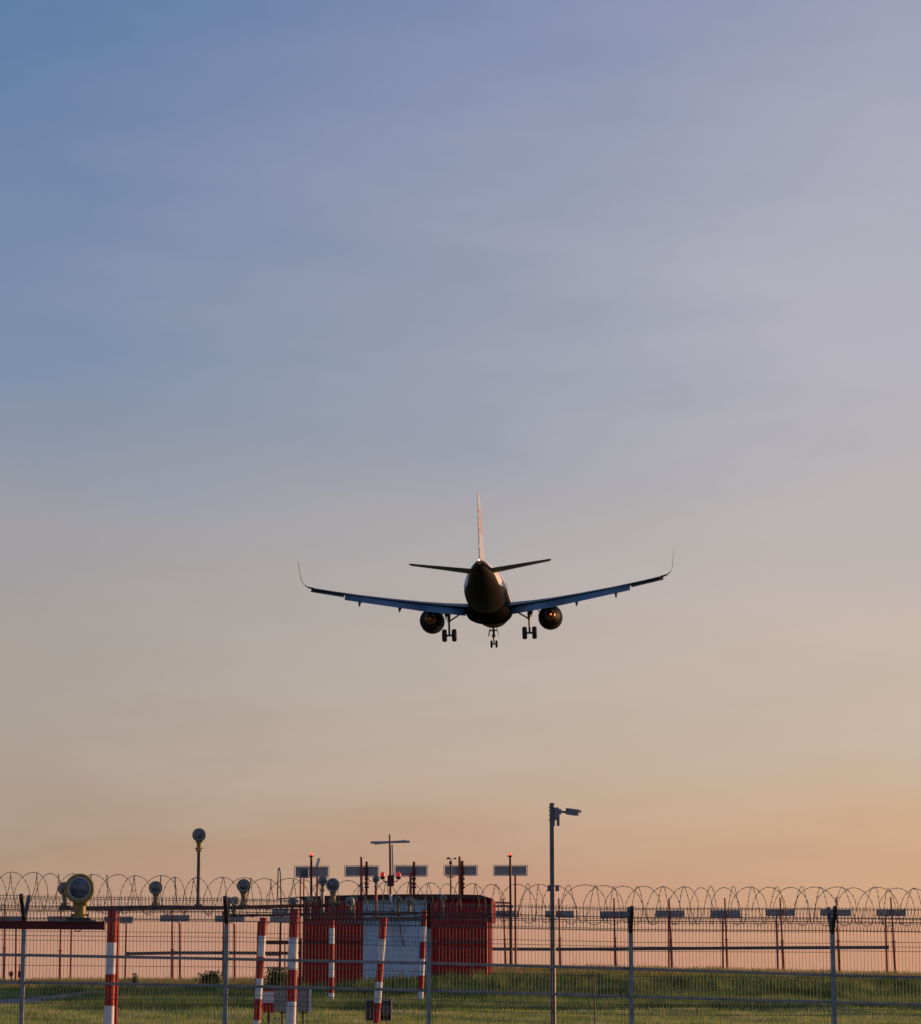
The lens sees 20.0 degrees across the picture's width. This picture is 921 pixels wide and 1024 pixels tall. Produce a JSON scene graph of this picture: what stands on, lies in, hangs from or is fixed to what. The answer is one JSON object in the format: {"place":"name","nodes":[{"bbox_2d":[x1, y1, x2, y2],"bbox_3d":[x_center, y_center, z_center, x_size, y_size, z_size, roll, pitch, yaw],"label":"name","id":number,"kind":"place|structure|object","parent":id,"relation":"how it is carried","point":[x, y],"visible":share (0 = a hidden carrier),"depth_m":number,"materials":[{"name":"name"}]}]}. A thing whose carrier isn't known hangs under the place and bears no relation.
{"place":"outdoors","nodes":[
{"label":"outdoors","id":0,"kind":"place"},
{"bbox_2d":[1,991,100,1004],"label":"gravel track","id":1,"kind":"structure","parent":0,"point":[17,1001],"depth_m":108.48,"materials":[{"name":"grey gravel"}]},
{"bbox_2d":[0,0,920,979],"label":"sky","id":2,"kind":"structure","parent":0,"point":[284,284],"materials":[{"name":"blue"}]},
{"bbox_2d":[0,970,920,1023],"bbox_3d":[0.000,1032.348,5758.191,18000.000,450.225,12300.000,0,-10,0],"label":"ground","id":3,"kind":"structure","parent":0,"point":[726,1018],"depth_m":89.83,"materials":[{"name":"green plant"}]},
{"bbox_2d":[0,904,21,979],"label":"antenna","id":4,"kind":"object","parent":3,"relation":"on","point":[4,948],"visible":0.44,"depth_m":148.28,"materials":[{"name":"red paint"}]},
{"bbox_2d":[0,920,105,931],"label":"light beam","id":5,"kind":"structure","parent":3,"relation":"on","point":[79,925],"depth_m":25.64,"materials":[{"name":"red metal"}]},
{"bbox_2d":[65,874,94,920],"bbox_3d":[-3.746,3.803,25.765,0.295,0.458,0.266,0,-10,0],"label":"approach lamp","id":6,"kind":"object","parent":5,"relation":"on","point":[79,890],"visible":1,"depth_m":25.66,"materials":[{"name":"yellow metal"}]},
{"bbox_2d":[48,913,72,978],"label":"antenna","id":7,"kind":"object","parent":3,"relation":"on","point":[60,942],"visible":0.44,"depth_m":148.32,"materials":[{"name":"red paint"}]},
{"bbox_2d":[104,917,132,975],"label":"antenna","id":8,"kind":"object","parent":3,"relation":"on","point":[125,923],"visible":0.15,"depth_m":150.69,"materials":[{"name":"red paint"}]},
{"bbox_2d":[131,973,138,987],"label":"shrub","id":9,"kind":"object","parent":3,"relation":"on","point":[135,979],"visible":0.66,"depth_m":121.05,"materials":[{"name":"green plant"}]},
{"bbox_2d":[13,970,266,986],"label":"weed stalks","id":10,"kind":"object","parent":3,"relation":"on","point":[148,976],"visible":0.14,"depth_m":130.79,"materials":[{"name":"green plant"}]},
{"bbox_2d":[160,913,189,978],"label":"antenna","id":11,"kind":"object","parent":3,"relation":"on","point":[184,918],"visible":0.58,"depth_m":148.31,"materials":[{"name":"red paint"}]},
{"bbox_2d":[59,903,341,1023],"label":"approach light frame","id":12,"kind":"object","parent":3,"relation":"on","point":[113,977],"visible":0.64,"depth_m":51.23,"materials":[{"name":"red paint"}]},
{"bbox_2d":[58,882,68,905],"bbox_3d":[-7.795,7.547,51.506,0.270,0.491,0.243,0,-10,0],"label":"approach lamp","id":13,"kind":"object","parent":12,"relation":"on","point":[62,890],"visible":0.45,"depth_m":51.41,"materials":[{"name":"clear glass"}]},
{"bbox_2d":[149,881,162,906],"bbox_3d":[-6.004,7.534,51.508,0.270,0.497,0.243,0,-10,0],"label":"approach lamp","id":14,"kind":"object","parent":12,"relation":"on","point":[155,886],"visible":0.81,"depth_m":51.41,"materials":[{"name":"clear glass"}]},
{"bbox_2d":[192,828,205,905],"bbox_3d":[-5.168,7.022,51.600,0.270,1.529,0.243,0,-10,0],"label":"approach lamp","id":15,"kind":"object","parent":12,"relation":"on","point":[198,835],"visible":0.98,"depth_m":51.58,"materials":[{"name":"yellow metal"}]},
{"bbox_2d":[237,879,250,905],"bbox_3d":[-4.273,7.512,51.512,0.270,0.536,0.243,0,-10,0],"label":"approach lamp","id":16,"kind":"object","parent":12,"relation":"on","point":[243,885],"visible":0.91,"depth_m":51.42,"materials":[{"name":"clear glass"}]},
{"bbox_2d":[326,878,339,903],"bbox_3d":[-2.515,7.482,51.519,0.280,0.518,0.252,0,-10,0],"label":"approach lamp","id":17,"kind":"object","parent":12,"relation":"on","point":[331,881],"visible":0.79,"depth_m":51.42,"materials":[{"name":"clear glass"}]},
{"bbox_2d":[191,971,222,983],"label":"shrub","id":18,"kind":"object","parent":3,"relation":"on","point":[207,977],"visible":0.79,"depth_m":119.98,"materials":[{"name":"green plant"}]},
{"bbox_2d":[126,951,298,955],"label":"conduit pipe","id":19,"kind":"object","parent":3,"relation":"on","point":[193,953],"visible":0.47,"depth_m":147.60,"materials":[{"name":"metal"}]},
{"bbox_2d":[215,912,244,978],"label":"antenna","id":20,"kind":"object","parent":3,"relation":"on","point":[234,938],"visible":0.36,"depth_m":148.35,"materials":[{"name":"red paint"}]},
{"bbox_2d":[262,989,274,1023],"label":"marker box","id":21,"kind":"object","parent":3,"relation":"on","point":[271,999],"visible":0.69,"depth_m":78.50,"materials":[{"name":"red paint"}]},
{"bbox_2d":[264,966,286,985],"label":"shrub","id":22,"kind":"object","parent":3,"relation":"on","point":[276,975],"visible":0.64,"depth_m":112.05,"materials":[{"name":"green plant"}]},
{"bbox_2d":[266,867,301,984],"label":"antenna rack","id":23,"kind":"object","parent":3,"relation":"on","point":[272,919],"visible":0.57,"depth_m":115.89,"materials":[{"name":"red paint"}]},
{"bbox_2d":[267,988,310,1023],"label":"junction cabinet","id":24,"kind":"object","parent":3,"relation":"on","point":[284,997],"visible":0.7,"depth_m":74.45,"materials":[{"name":"grey metal"}]},
{"bbox_2d":[298,868,308,983],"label":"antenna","id":25,"kind":"object","parent":3,"relation":"on","point":[304,872],"visible":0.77,"depth_m":123.07,"materials":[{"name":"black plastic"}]},
{"bbox_2d":[294,866,328,895],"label":"raised antenna","id":26,"kind":"object","parent":3,"relation":"on","point":[318,872],"visible":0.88,"depth_m":138.90,"materials":[{"name":"red paint"}]},
{"bbox_2d":[309,853,313,895],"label":"warning light mast","id":27,"kind":"object","parent":3,"relation":"on","point":[311,855],"visible":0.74,"depth_m":137.56,"materials":[{"name":"metal"}]},
{"bbox_2d":[230,912,419,1023],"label":"approach light frame","id":28,"kind":"object","parent":3,"relation":"on","point":[381,949],"visible":0.75,"depth_m":77.31,"materials":[{"name":"red paint"}]},
{"bbox_2d":[230,896,238,914],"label":"approach lamp","id":29,"kind":"object","parent":28,"relation":"on","point":[235,898],"visible":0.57,"depth_m":77.59,"materials":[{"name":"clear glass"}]},
{"bbox_2d":[318,876,326,913],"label":"approach lamp","id":30,"kind":"object","parent":28,"relation":"on","point":[322,889],"visible":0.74,"depth_m":77.69,"materials":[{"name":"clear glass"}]},
{"bbox_2d":[345,897,354,912],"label":"approach lamp","id":31,"kind":"object","parent":28,"relation":"on","point":[348,899],"visible":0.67,"depth_m":77.60,"materials":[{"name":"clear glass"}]},
{"bbox_2d":[406,896,413,912],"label":"approach lamp","id":32,"kind":"object","parent":28,"relation":"on","point":[408,901],"visible":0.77,"depth_m":77.59,"materials":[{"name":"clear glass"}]},
{"bbox_2d":[344,857,378,894],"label":"raised antenna","id":33,"kind":"object","parent":3,"relation":"on","point":[361,871],"visible":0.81,"depth_m":138.84,"materials":[{"name":"red paint"}]},
{"bbox_2d":[304,910,451,999],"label":"approach light frame","id":34,"kind":"object","parent":3,"relation":"on","point":[421,956],"visible":0.54,"depth_m":102.12,"materials":[{"name":"red paint"}]},
{"bbox_2d":[306,897,312,919],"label":"approach lamp","id":35,"kind":"object","parent":34,"relation":"on","point":[311,899],"visible":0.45,"depth_m":102.43,"materials":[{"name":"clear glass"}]},
{"bbox_2d":[351,897,356,918],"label":"approach lamp","id":36,"kind":"object","parent":34,"relation":"on","point":[354,898],"visible":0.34,"depth_m":102.43,"materials":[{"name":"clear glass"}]},
{"bbox_2d":[373,876,378,917],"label":"approach lamp","id":37,"kind":"object","parent":34,"relation":"on","point":[376,879],"visible":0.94,"depth_m":102.55,"materials":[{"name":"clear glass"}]},
{"bbox_2d":[395,896,401,918],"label":"approach lamp","id":38,"kind":"object","parent":34,"relation":"on","point":[399,899],"visible":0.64,"depth_m":102.44,"materials":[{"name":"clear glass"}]},
{"bbox_2d":[440,895,445,917],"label":"approach lamp","id":39,"kind":"object","parent":34,"relation":"on","point":[443,899],"visible":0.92,"depth_m":102.44,"materials":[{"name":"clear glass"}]},
{"bbox_2d":[364,999,392,1023],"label":"transformer box","id":40,"kind":"object","parent":3,"relation":"on","point":[383,1012],"visible":0.72,"depth_m":77.93,"materials":[{"name":"metal"}]},
{"bbox_2d":[300,894,495,985],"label":"equipment hut","id":41,"kind":"object","parent":3,"relation":"on","point":[438,933],"visible":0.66,"depth_m":117.61,"materials":[{"name":"red paint"}]},
{"bbox_2d":[370,834,409,907],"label":"obstruction light mast","id":42,"kind":"object","parent":41,"relation":"on","point":[390,879],"visible":0.97,"depth_m":117.36,"materials":[{"name":"metal"}]},
{"bbox_2d":[394,862,427,893],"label":"raised antenna","id":43,"kind":"object","parent":3,"relation":"on","point":[411,871],"visible":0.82,"depth_m":138.89,"materials":[{"name":"red paint"}]},
{"bbox_2d":[447,857,455,893],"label":"anemometer","id":44,"kind":"object","parent":3,"relation":"on","point":[450,876],"visible":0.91,"depth_m":123.87,"materials":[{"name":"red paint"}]},
{"bbox_2d":[0,872,920,1023],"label":"security fence","id":45,"kind":"object","parent":3,"relation":"on","point":[631,996],"visible":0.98,"depth_m":32.10,"materials":[{"name":"metal"}]},
{"bbox_2d":[0,964,920,1011],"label":"tall grass","id":46,"kind":"structure","parent":3,"relation":"on","point":[460,1002],"depth_m":108.10,"materials":[{"name":"green plant"}]},
{"bbox_2d":[0,962,920,988],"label":"dry grass","id":47,"kind":"structure","parent":3,"relation":"on","point":[237,981],"depth_m":128.22,"materials":[{"name":"green plant"}]},
{"bbox_2d":[444,856,477,894],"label":"raised antenna","id":48,"kind":"object","parent":3,"relation":"on","point":[460,870],"visible":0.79,"depth_m":138.84,"materials":[{"name":"red paint"}]},
{"bbox_2d":[496,898,517,963],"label":"antenna","id":49,"kind":"object","parent":3,"relation":"on","point":[504,926],"visible":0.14,"depth_m":148.25,"materials":[{"name":"red paint"}]},
{"bbox_2d":[493,865,527,967],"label":"raised antenna","id":50,"kind":"object","parent":3,"relation":"on","point":[503,870],"visible":0.88,"depth_m":138.89,"materials":[{"name":"red paint"}]},
{"bbox_2d":[508,853,512,968],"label":"warning light mast","id":51,"kind":"object","parent":3,"relation":"on","point":[510,922],"visible":0.88,"depth_m":137.14,"materials":[{"name":"metal"}]},
{"bbox_2d":[545,898,573,964],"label":"antenna","id":52,"kind":"object","parent":3,"relation":"on","point":[559,931],"visible":0.59,"depth_m":148.34,"materials":[{"name":"red paint"}]},
{"bbox_2d":[547,803,581,1023],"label":"camera pole","id":53,"kind":"object","parent":3,"relation":"on","point":[555,813],"visible":0.98,"depth_m":32.98,"materials":[{"name":"metal"}]},
{"bbox_2d":[594,971,595,1023],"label":"thin stake","id":54,"kind":"object","parent":3,"relation":"on","point":[594,1000],"visible":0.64,"depth_m":35.37,"materials":[{"name":"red metal"}]},
{"bbox_2d":[600,898,627,966],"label":"antenna","id":55,"kind":"object","parent":3,"relation":"on","point":[617,914],"visible":0.52,"depth_m":148.34,"materials":[{"name":"red paint"}]},
{"bbox_2d":[655,898,683,967],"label":"antenna","id":56,"kind":"object","parent":3,"relation":"on","point":[670,954],"visible":0.52,"depth_m":148.35,"materials":[{"name":"red paint"}]},
{"bbox_2d":[492,945,888,950],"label":"conduit pipe","id":57,"kind":"object","parent":3,"relation":"on","point":[646,948],"visible":0.65,"depth_m":147.65,"materials":[{"name":"metal"}]},
{"bbox_2d":[501,961,919,974],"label":"weed stalks","id":58,"kind":"object","parent":3,"relation":"on","point":[702,969],"visible":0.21,"depth_m":127.78,"materials":[{"name":"green plant"}]},
{"bbox_2d":[711,898,739,968],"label":"antenna","id":59,"kind":"object","parent":3,"relation":"on","point":[734,912],"visible":0.56,"depth_m":148.35,"materials":[{"name":"red paint"}]},
{"bbox_2d":[766,897,794,969],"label":"antenna","id":60,"kind":"object","parent":3,"relation":"on","point":[781,915],"visible":0.48,"depth_m":148.36,"materials":[{"name":"red paint"}]},
{"bbox_2d":[820,897,850,970],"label":"antenna","id":61,"kind":"object","parent":3,"relation":"on","point":[844,914],"visible":0.56,"depth_m":148.33,"materials":[{"name":"red paint"}]},
{"bbox_2d":[877,897,905,972],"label":"antenna","id":62,"kind":"object","parent":3,"relation":"on","point":[889,914],"visible":0.55,"depth_m":148.37,"materials":[{"name":"red paint"}]},
{"bbox_2d":[298,491,673,647],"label":"airliner","id":63,"kind":"object","parent":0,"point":[492,605],"visible":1,"depth_m":245.70,"materials":[{"name":"paint"}]}
]}

